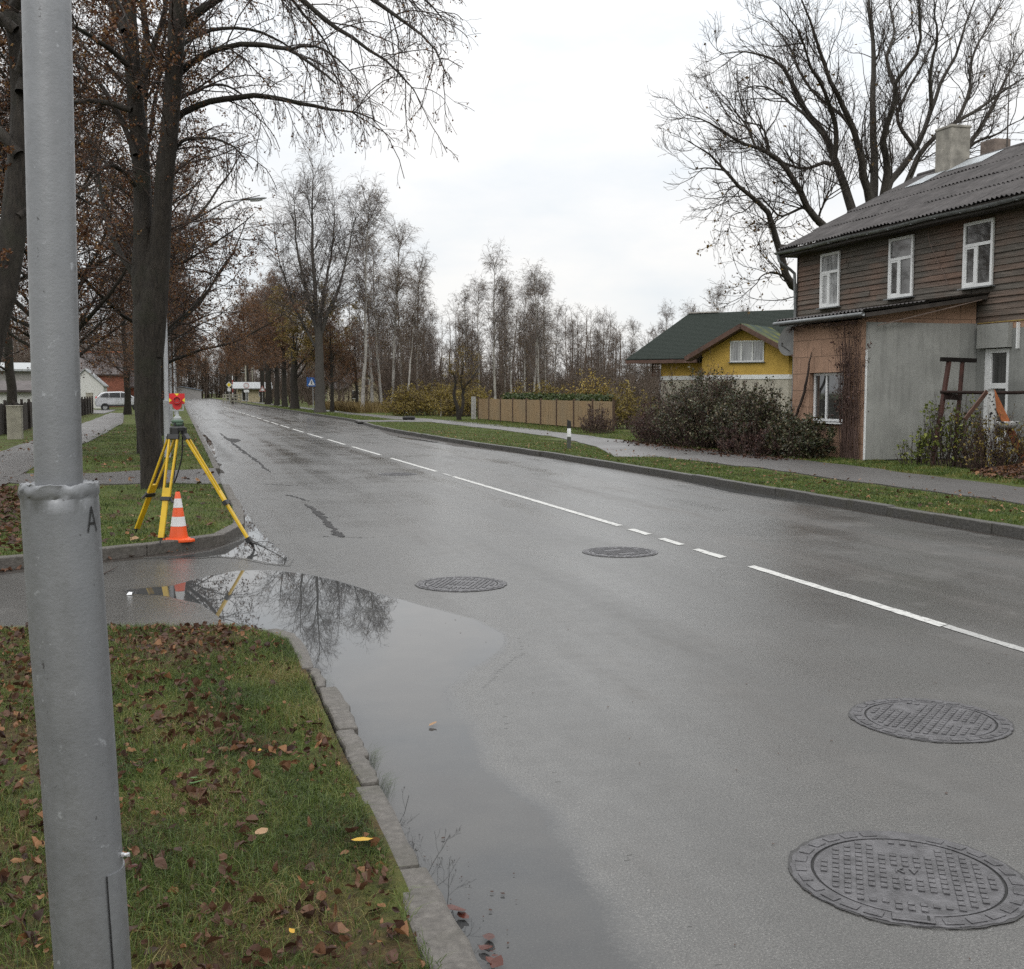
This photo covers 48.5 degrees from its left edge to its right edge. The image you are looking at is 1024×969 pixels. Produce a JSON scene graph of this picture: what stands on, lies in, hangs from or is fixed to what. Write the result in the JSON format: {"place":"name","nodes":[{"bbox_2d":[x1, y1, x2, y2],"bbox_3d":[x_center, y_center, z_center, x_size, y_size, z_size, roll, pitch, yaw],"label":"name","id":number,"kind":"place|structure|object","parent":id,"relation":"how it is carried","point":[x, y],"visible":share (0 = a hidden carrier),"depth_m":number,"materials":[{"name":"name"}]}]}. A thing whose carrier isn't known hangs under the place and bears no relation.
{"place":"outdoors","nodes":[
{"label":"outdoors","id":0,"kind":"place"},
{"bbox_2d":[0,413,123,485],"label":"footpath","id":1,"kind":"structure","parent":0,"point":[14,462],"depth_m":29.38,"materials":[{"name":"concrete"}]},
{"bbox_2d":[91,409,116,413],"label":"driveway","id":2,"kind":"structure","parent":0,"point":[101,411],"depth_m":90.97,"materials":[{"name":"concrete"}]},
{"bbox_2d":[95,392,133,409],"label":"parked car","id":3,"kind":"object","parent":2,"relation":"on","point":[105,400],"visible":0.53,"depth_m":99.96,"materials":[{"name":"white metal"}]},
{"bbox_2d":[9,468,221,485],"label":"path","id":4,"kind":"structure","parent":0,"point":[191,474],"depth_m":20.60,"materials":[{"name":"concrete"}]},
{"bbox_2d":[0,406,236,555],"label":"verge","id":5,"kind":"structure","parent":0,"point":[128,420],"depth_m":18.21,"materials":[{"name":"green plant"}]},
{"bbox_2d":[6,405,23,438],"bbox_3d":[-16.624,-2.033,38.023,0.500,1.220,0.440,-1,5,-16],"label":"gatepost","id":6,"kind":"object","parent":5,"relation":"on","point":[14,413],"visible":0.79,"depth_m":37.83,"materials":[{"name":"concrete"}]},
{"bbox_2d":[0,396,92,434],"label":"garden fence","id":7,"kind":"object","parent":5,"relation":"on","point":[27,412],"visible":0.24,"depth_m":47.97,"materials":[{"name":"brown wood"}]},
{"bbox_2d":[0,484,112,553],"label":"fallen leaves","id":8,"kind":"object","parent":5,"relation":"on","point":[7,509],"visible":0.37,"depth_m":13.82,"materials":[{"name":"brown plant"}]},
{"bbox_2d":[0,0,188,363],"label":"lime tree","id":9,"kind":"object","parent":5,"relation":"on","point":[13,225],"visible":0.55,"depth_m":12.91,"materials":[{"name":"brown plant"}]},
{"bbox_2d":[80,368,108,408],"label":"garage","id":10,"kind":"structure","parent":5,"relation":"on","point":[96,386],"depth_m":109.63,"materials":[{"name":"white paint"}]},
{"bbox_2d":[79,250,133,414],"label":"lime tree","id":11,"kind":"object","parent":5,"relation":"on","point":[127,410],"visible":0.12,"depth_m":77.84,"materials":[{"name":"brown plant"}]},
{"bbox_2d":[0,427,226,542],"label":"fallen leaves","id":12,"kind":"object","parent":5,"relation":"on","point":[152,518],"visible":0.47,"depth_m":19.17,"materials":[{"name":"brown plant"}]},
{"bbox_2d":[0,0,286,453],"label":"lime tree","id":13,"kind":"object","parent":5,"relation":"on","point":[184,315],"visible":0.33,"depth_m":28.44,"materials":[{"name":"brown plant"}]},
{"bbox_2d":[163,492,194,542],"bbox_3d":[-3.518,0.338,11.978,0.284,0.525,0.284,-3,5,-30],"label":"traffic cone","id":14,"kind":"object","parent":5,"relation":"on","point":[178,530],"visible":0.99,"depth_m":11.92,"materials":[{"name":"orange plastic"}]},
{"bbox_2d":[132,426,256,549],"bbox_3d":[-3.494,0.050,11.856,1.534,1.312,0.638,2,5,18],"label":"survey tripod","id":15,"kind":"object","parent":5,"relation":"on","point":[166,497],"visible":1,"depth_m":11.89,"materials":[{"name":"yellow wood"}]},
{"bbox_2d":[163,197,266,456],"bbox_3d":[-7.137,-3.719,27.396,2.522,6.436,0.187,-1,5,-16],"label":"street lamp","id":16,"kind":"object","parent":5,"relation":"on","point":[166,413],"visible":0.7,"depth_m":27.16,"materials":[{"name":"metal"}]},
{"bbox_2d":[0,0,480,488],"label":"lime tree","id":17,"kind":"object","parent":5,"relation":"on","point":[147,266],"visible":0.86,"depth_m":17.94,"materials":[{"name":"brown plant"}]},
{"bbox_2d":[0,620,449,968],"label":"verge","id":18,"kind":"structure","parent":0,"point":[398,877],"depth_m":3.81,"materials":[{"name":"green plant"}]},
{"bbox_2d":[17,0,131,968],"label":"street lamp","id":19,"kind":"object","parent":18,"relation":"on","point":[58,496],"visible":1,"depth_m":2.35,"materials":[{"name":"silver metal"}]},
{"bbox_2d":[0,619,424,968],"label":"fallen leaves","id":20,"kind":"object","parent":18,"relation":"on","point":[336,928],"depth_m":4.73,"materials":[{"name":"brown plant"}]},
{"bbox_2d":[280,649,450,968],"bbox_3d":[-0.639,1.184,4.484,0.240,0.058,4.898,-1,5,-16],"label":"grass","id":21,"kind":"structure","parent":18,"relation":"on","point":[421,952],"depth_m":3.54,"materials":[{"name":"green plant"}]},
{"bbox_2d":[0,398,1023,968],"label":"road","id":22,"kind":"structure","parent":0,"point":[708,774],"depth_m":7.74,"materials":[{"name":"grey asphalt"}]},
{"bbox_2d":[0,183,84,403],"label":"lime tree","id":23,"kind":"object","parent":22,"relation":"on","point":[10,381],"visible":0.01,"depth_m":60.22,"materials":[{"name":"brown plant"}]},
{"bbox_2d":[0,16,127,298],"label":"russet tree","id":24,"kind":"object","parent":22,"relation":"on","point":[8,110],"visible":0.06,"depth_m":27.68,"materials":[{"name":"brown plant"}]},
{"bbox_2d":[0,43,132,368],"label":"lime tree","id":25,"kind":"object","parent":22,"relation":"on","point":[80,344],"visible":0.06,"depth_m":44.99,"materials":[{"name":"brown plant"}]},
{"bbox_2d":[0,34,195,380],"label":"lime tree","id":26,"kind":"object","parent":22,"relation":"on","point":[97,325],"visible":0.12,"depth_m":37.00,"materials":[{"name":"brown plant"}]},
{"bbox_2d":[0,0,224,382],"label":"lime tree","id":27,"kind":"object","parent":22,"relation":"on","point":[82,324],"visible":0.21,"depth_m":26.01,"materials":[{"name":"brown plant"}]},
{"bbox_2d":[0,484,244,569],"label":"kerb","id":28,"kind":"structure","parent":22,"relation":"on","point":[227,534],"depth_m":11.79,"materials":[{"name":"concrete"}]},
{"bbox_2d":[80,146,216,391],"bbox_3d":[-16.753,-9.251,53.990,6.434,13.018,7.392,2,5,24],"label":"lime tree","id":29,"kind":"object","parent":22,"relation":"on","point":[183,328],"visible":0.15,"depth_m":53.33,"materials":[{"name":"brown plant"}]},
{"bbox_2d":[76,55,306,435],"bbox_3d":[-12.221,-8.693,39.980,8.838,14.179,6.489,4,6,37],"label":"lime tree","id":30,"kind":"object","parent":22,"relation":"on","point":[235,342],"visible":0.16,"depth_m":40.25,"materials":[{"name":"brown plant"}]},
{"bbox_2d":[143,502,293,565],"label":"puddle","id":31,"kind":"object","parent":22,"relation":"on","point":[268,550],"visible":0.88,"depth_m":11.81,"materials":[{"name":"liquid"}]},
{"bbox_2d":[266,628,481,968],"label":"kerb","id":32,"kind":"structure","parent":22,"relation":"on","point":[443,932],"depth_m":3.86,"materials":[{"name":"concrete"}]},
{"bbox_2d":[117,569,721,968],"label":"puddle","id":33,"kind":"object","parent":22,"relation":"on","point":[486,796],"visible":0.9,"depth_m":4.82,"materials":[{"name":"liquid"}]},
{"bbox_2d":[415,576,506,591],"bbox_3d":[-0.443,0.860,9.818,0.802,0.022,0.785,1,5,12],"label":"manhole cover","id":34,"kind":"object","parent":22,"relation":"on","point":[460,584],"visible":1,"depth_m":9.76,"materials":[{"name":"metal"}]},
{"bbox_2d":[211,398,1023,538],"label":"kerb","id":35,"kind":"structure","parent":22,"relation":"on","point":[996,528],"depth_m":18.14,"materials":[{"name":"concrete"}]},
{"bbox_2d":[582,546,657,557],"bbox_3d":[1.122,0.701,11.787,0.788,0.022,0.794,-2,5,-28],"label":"manhole cover","id":36,"kind":"object","parent":22,"relation":"on","point":[620,552],"visible":1,"depth_m":11.73,"materials":[{"name":"metal"}]},
{"bbox_2d":[676,479,822,504],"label":"puddle","id":37,"kind":"object","parent":22,"relation":"on","point":[734,491],"visible":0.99,"depth_m":18.79,"materials":[{"name":"liquid"}]},
{"bbox_2d":[788,830,1023,928],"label":"manhole cover","id":38,"kind":"object","parent":22,"relation":"on","point":[907,879],"visible":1,"depth_m":3.84,"materials":[{"name":"metal"}]},
{"bbox_2d":[848,698,1013,742],"bbox_3d":[2.114,1.189,5.753,0.788,0.022,0.794,3,5,32],"label":"manhole cover","id":39,"kind":"object","parent":22,"relation":"on","point":[925,719],"visible":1,"depth_m":5.71,"materials":[{"name":"metal"}]},
{"bbox_2d":[0,0,1023,389],"label":"sky","id":40,"kind":"structure","parent":0,"point":[559,163],"materials":[{"name":"white"}]},
{"bbox_2d":[214,398,1023,525],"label":"verge","id":41,"kind":"structure","parent":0,"point":[305,404],"depth_m":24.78,"materials":[{"name":"green plant"}]},
{"bbox_2d":[213,288,264,381],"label":"russet tree","id":42,"kind":"object","parent":41,"relation":"on","point":[232,356],"visible":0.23,"depth_m":197.85,"materials":[{"name":"brown plant"}]},
{"bbox_2d":[233,270,289,403],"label":"russet tree","id":43,"kind":"object","parent":41,"relation":"on","point":[267,392],"visible":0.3,"depth_m":146.12,"materials":[{"name":"brown plant"}]},
{"bbox_2d":[238,266,314,405],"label":"russet tree","id":44,"kind":"object","parent":41,"relation":"on","point":[276,388],"visible":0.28,"depth_m":132.09,"materials":[{"name":"brown plant"}]},
{"bbox_2d":[244,257,325,406],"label":"russet tree","id":45,"kind":"object","parent":41,"relation":"on","point":[283,361],"visible":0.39,"depth_m":118.30,"materials":[{"name":"brown plant"}]},
{"bbox_2d":[240,131,386,412],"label":"tall tree","id":46,"kind":"object","parent":41,"relation":"on","point":[317,315],"visible":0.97,"depth_m":85.28,"materials":[{"name":"grey plant"}]},
{"bbox_2d":[260,281,377,408],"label":"willow tree","id":47,"kind":"object","parent":41,"relation":"on","point":[294,350],"visible":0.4,"depth_m":103.02,"materials":[{"name":"brown plant"}]},
{"bbox_2d":[296,309,355,411],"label":"dark tree","id":48,"kind":"object","parent":41,"relation":"on","point":[331,355],"visible":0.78,"depth_m":89.12,"materials":[{"name":"brown plant"}]},
{"bbox_2d":[314,400,400,412],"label":"weeds","id":49,"kind":"object","parent":41,"relation":"on","point":[355,407],"visible":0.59,"depth_m":87.75,"materials":[{"name":"green plant"}]},
{"bbox_2d":[334,318,382,402],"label":"dark tree","id":50,"kind":"object","parent":41,"relation":"on","point":[354,364],"visible":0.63,"depth_m":91.31,"materials":[{"name":"brown plant"}]},
{"bbox_2d":[333,167,392,407],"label":"birch tree","id":51,"kind":"object","parent":41,"relation":"on","point":[359,293],"visible":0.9,"depth_m":86.78,"materials":[{"name":"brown plant"}]},
{"bbox_2d":[342,205,393,403],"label":"birch tree","id":52,"kind":"object","parent":41,"relation":"on","point":[371,377],"visible":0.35,"depth_m":103.37,"materials":[{"name":"grey plant"}]},
{"bbox_2d":[353,228,403,402],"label":"birch tree","id":53,"kind":"object","parent":41,"relation":"on","point":[376,327],"visible":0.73,"depth_m":95.49,"materials":[{"name":"grey plant"}]},
{"bbox_2d":[377,213,423,401],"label":"birch tree","id":54,"kind":"object","parent":41,"relation":"on","point":[394,328],"visible":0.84,"depth_m":101.08,"materials":[{"name":"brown plant"}]},
{"bbox_2d":[394,264,433,412],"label":"birch tree","id":55,"kind":"object","parent":41,"relation":"on","point":[412,335],"visible":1,"depth_m":84.20,"materials":[{"name":"grey plant"}]},
{"bbox_2d":[399,242,436,389],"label":"birch tree","id":56,"kind":"object","parent":41,"relation":"on","point":[420,293],"visible":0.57,"depth_m":107.49,"materials":[{"name":"grey plant"}]},
{"bbox_2d":[379,379,477,415],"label":"olive bush","id":57,"kind":"object","parent":41,"relation":"on","point":[409,403],"visible":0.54,"depth_m":74.58,"materials":[{"name":"green plant"}]},
{"bbox_2d":[428,377,493,416],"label":"olive bush","id":58,"kind":"object","parent":41,"relation":"on","point":[450,406],"visible":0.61,"depth_m":71.29,"materials":[{"name":"green plant"}]},
{"bbox_2d":[441,344,481,420],"bbox_3d":[-2.643,-5.566,62.169,2.687,4.272,1.612,-2,5,-22],"label":"tree","id":59,"kind":"object","parent":41,"relation":"on","point":[459,412],"visible":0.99,"depth_m":62.00,"materials":[{"name":"brown plant"}]},
{"bbox_2d":[448,284,480,381],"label":"birch tree","id":60,"kind":"object","parent":41,"relation":"on","point":[463,322],"visible":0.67,"depth_m":114.24,"materials":[{"name":"grey plant"}]},
{"bbox_2d":[459,269,491,386],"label":"birch tree","id":61,"kind":"object","parent":41,"relation":"on","point":[474,333],"visible":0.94,"depth_m":106.82,"materials":[{"name":"grey plant"}]},
{"bbox_2d":[314,352,660,404],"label":"undergrowth","id":62,"kind":"object","parent":41,"relation":"on","point":[486,379],"visible":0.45,"depth_m":110.89,"materials":[{"name":"brown plant"}]},
{"bbox_2d":[472,239,521,398],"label":"birch tree","id":63,"kind":"object","parent":41,"relation":"on","point":[494,320],"visible":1,"depth_m":85.90,"materials":[{"name":"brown plant"}]},
{"bbox_2d":[487,285,525,393],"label":"birch tree","id":64,"kind":"object","parent":41,"relation":"on","point":[508,341],"visible":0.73,"depth_m":103.47,"materials":[{"name":"grey plant"}]},
{"bbox_2d":[509,280,540,392],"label":"birch tree","id":65,"kind":"object","parent":41,"relation":"on","point":[522,348],"visible":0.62,"depth_m":111.78,"materials":[{"name":"grey plant"}]},
{"bbox_2d":[518,274,552,391],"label":"birch tree","id":66,"kind":"object","parent":41,"relation":"on","point":[531,314],"visible":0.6,"depth_m":102.06,"materials":[{"name":"grey plant"}]},
{"bbox_2d":[516,258,555,392],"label":"birch tree","id":67,"kind":"object","parent":41,"relation":"on","point":[535,305],"visible":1,"depth_m":87.11,"materials":[{"name":"grey plant"}]},
{"bbox_2d":[525,271,561,392],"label":"birch tree","id":68,"kind":"object","parent":41,"relation":"on","point":[548,336],"visible":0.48,"depth_m":110.64,"materials":[{"name":"grey plant"}]},
{"bbox_2d":[478,397,614,431],"bbox_3d":[1.016,-3.427,53.386,0.090,1.240,20.580,-1,5,-16],"label":"wooden fence","id":69,"kind":"object","parent":41,"relation":"on","point":[556,412],"visible":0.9,"depth_m":52.09,"materials":[{"name":"brown wood"}]},
{"bbox_2d":[333,298,779,402],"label":"woodland","id":70,"kind":"object","parent":41,"relation":"on","point":[615,339],"visible":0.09,"depth_m":139.32,"materials":[{"name":"brown plant"}]},
{"bbox_2d":[500,391,618,407],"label":"hedge","id":71,"kind":"object","parent":41,"relation":"on","point":[562,396],"visible":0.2,"depth_m":52.73,"materials":[{"name":"green plant"}]},
{"bbox_2d":[575,403,621,433],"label":"bush","id":72,"kind":"object","parent":41,"relation":"on","point":[600,420],"visible":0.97,"depth_m":42.05,"materials":[{"name":"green plant"}]},
{"bbox_2d":[601,380,659,428],"bbox_3d":[4.906,-3.268,47.215,2.839,2.181,2.733,1,5,10],"label":"garden bush","id":73,"kind":"object","parent":41,"relation":"on","point":[628,398],"visible":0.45,"depth_m":46.82,"materials":[{"name":"green plant"}]},
{"bbox_2d":[624,394,680,443],"bbox_3d":[4.379,-1.901,34.117,1.907,1.629,3.344,0,5,-4],"label":"purple bush","id":74,"kind":"object","parent":41,"relation":"on","point":[650,436],"visible":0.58,"depth_m":34.19,"materials":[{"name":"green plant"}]},
{"bbox_2d":[637,366,774,449],"bbox_3d":[5.499,-2.045,31.300,3.066,2.416,5.598,-1,5,-16],"label":"evergreen bush","id":75,"kind":"object","parent":41,"relation":"on","point":[689,417],"visible":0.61,"depth_m":31.26,"materials":[{"name":"green plant"}]},
{"bbox_2d":[625,309,793,420],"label":"yellow house","id":76,"kind":"structure","parent":41,"relation":"on","point":[745,347],"depth_m":52.94,"materials":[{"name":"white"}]},
{"bbox_2d":[728,340,764,362],"bbox_3d":[10.552,-5.972,51.092,1.720,0.995,0.150,3,5,32],"label":"window","id":77,"kind":"structure","parent":76,"relation":"in","point":[749,351],"depth_m":51.11,"materials":[{"name":"white glass"}]},
{"bbox_2d":[414,429,1023,520],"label":"fallen leaves","id":78,"kind":"object","parent":41,"relation":"on","point":[990,510],"visible":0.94,"depth_m":19.45,"materials":[{"name":"brown plant"}]},
{"bbox_2d":[703,376,793,451],"bbox_3d":[6.025,-1.716,28.839,2.292,2.057,3.118,-1,5,-16],"label":"evergreen bush","id":79,"kind":"object","parent":41,"relation":"on","point":[753,403],"visible":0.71,"depth_m":28.42,"materials":[{"name":"green plant"}]},
{"bbox_2d":[714,418,784,456],"bbox_3d":[5.896,-1.112,27.551,1.330,1.066,2.667,-1,5,-16],"label":"purple bush","id":80,"kind":"object","parent":41,"relation":"on","point":[753,441],"visible":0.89,"depth_m":27.58,"materials":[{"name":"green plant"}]},
{"bbox_2d":[756,409,837,458],"bbox_3d":[6.716,-1.137,26.661,1.564,1.262,2.875,-1,5,-16],"label":"evergreen bush","id":81,"kind":"object","parent":41,"relation":"on","point":[810,441],"visible":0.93,"depth_m":26.05,"materials":[{"name":"green plant"}]},
{"bbox_2d":[647,0,1023,315],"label":"oak tree","id":82,"kind":"object","parent":41,"relation":"on","point":[870,188],"visible":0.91,"depth_m":39.09,"materials":[{"name":"brown plant"}]},
{"bbox_2d":[773,75,1023,460],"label":"wooden house","id":83,"kind":"structure","parent":41,"relation":"on","point":[923,272],"depth_m":26.09,"materials":[{"name":"brown wood"}]},
{"bbox_2d":[815,251,840,309],"bbox_3d":[8.806,-5.668,31.585,0.150,1.535,1.080,-1,5,-16],"label":"window","id":84,"kind":"structure","parent":83,"relation":"in","point":[830,263],"depth_m":31.58,"materials":[{"name":"white glass"}]},
{"bbox_2d":[784,310,875,460],"bbox_3d":[7.300,-2.301,26.463,0.836,3.428,3.727,-1,5,-16],"label":"dry creeper","id":85,"kind":"object","parent":83,"relation":"attached to","point":[845,449],"visible":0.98,"depth_m":25.59,"materials":[{"name":"brown plant"}]},
{"bbox_2d":[883,234,914,300],"bbox_3d":[9.716,-5.427,28.485,0.150,1.535,1.120,-1,5,-16],"label":"window","id":86,"kind":"structure","parent":83,"relation":"in","point":[901,249],"depth_m":28.48,"materials":[{"name":"white glass"}]},
{"bbox_2d":[957,217,995,290],"bbox_3d":[10.525,-5.204,25.730,0.150,1.515,1.120,-1,5,-16],"label":"window","id":87,"kind":"structure","parent":83,"relation":"in","point":[978,236],"depth_m":25.72,"materials":[{"name":"white glass"}]},
{"bbox_2d":[986,348,1009,451],"bbox_3d":[10.817,-1.854,25.276,0.060,2.320,0.670,-1,5,-16],"label":"door","id":88,"kind":"structure","parent":83,"relation":"in","point":[998,361],"depth_m":25.23,"materials":[{"name":"white plastic"}]},
{"bbox_2d":[894,428,943,464],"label":"green bush","id":89,"kind":"object","parent":41,"relation":"on","point":[918,454],"visible":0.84,"depth_m":23.67,"materials":[{"name":"green plant"}]},
{"bbox_2d":[915,388,985,467],"bbox_3d":[8.971,-1.111,23.186,1.502,1.760,1.441,4,6,44],"label":"green bush","id":90,"kind":"object","parent":41,"relation":"on","point":[940,440],"visible":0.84,"depth_m":23.12,"materials":[{"name":"green plant"}]},
{"bbox_2d":[930,357,1023,465],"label":"steel frame","id":91,"kind":"object","parent":41,"relation":"on","point":[945,393],"visible":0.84,"depth_m":23.32,"materials":[{"name":"brown metal"}]},
{"bbox_2d":[940,403,1023,471],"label":"garden bush","id":92,"kind":"object","parent":41,"relation":"on","point":[981,444],"visible":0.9,"depth_m":22.25,"materials":[{"name":"green plant"}]},
{"bbox_2d":[968,462,1023,480],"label":"fallen leaves","id":93,"kind":"object","parent":41,"relation":"on","point":[1018,469],"visible":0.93,"depth_m":20.47,"materials":[{"name":"brown plant"}]},
{"bbox_2d":[986,389,1018,466],"bbox_3d":[9.631,-1.008,22.250,0.550,1.726,0.475,-1,5,-16],"label":"peeling post","id":94,"kind":"object","parent":41,"relation":"on","point":[991,406],"visible":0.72,"depth_m":22.23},
{"bbox_2d":[251,402,1023,504],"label":"pavement","id":95,"kind":"structure","parent":0,"point":[947,486],"depth_m":22.56,"materials":[{"name":"concrete"}]},
{"bbox_2d":[371,411,1023,484],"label":"grass","id":96,"kind":"structure","parent":0,"point":[934,470],"depth_m":24.87,"materials":[{"name":"green plant"}]},
{"label":"ground","id":97,"kind":"structure","parent":0,"visible":0},
{"bbox_2d":[1,294,187,392],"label":"woodland","id":98,"kind":"object","parent":97,"relation":"on","point":[16,356],"visible":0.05,"depth_m":119.48,"materials":[{"name":"brown plant"}]},
{"bbox_2d":[80,351,123,391],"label":"brick house","id":99,"kind":"structure","parent":97,"relation":"on","point":[117,385],"depth_m":120.63,"materials":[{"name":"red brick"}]},
{"bbox_2d":[172,347,257,397],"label":"woodland","id":100,"kind":"object","parent":97,"relation":"on","point":[220,379],"visible":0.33,"depth_m":324.87,"materials":[{"name":"brown plant"}]},
{"bbox_2d":[25,274,488,404],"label":"woodland","id":101,"kind":"object","parent":97,"relation":"on","point":[280,379],"visible":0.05,"depth_m":157.23,"materials":[{"name":"brown plant"}]},
{"bbox_2d":[172,356,377,405],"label":"undergrowth","id":102,"kind":"object","parent":97,"relation":"on","point":[305,388],"visible":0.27,"depth_m":134.32,"materials":[{"name":"brown plant"}]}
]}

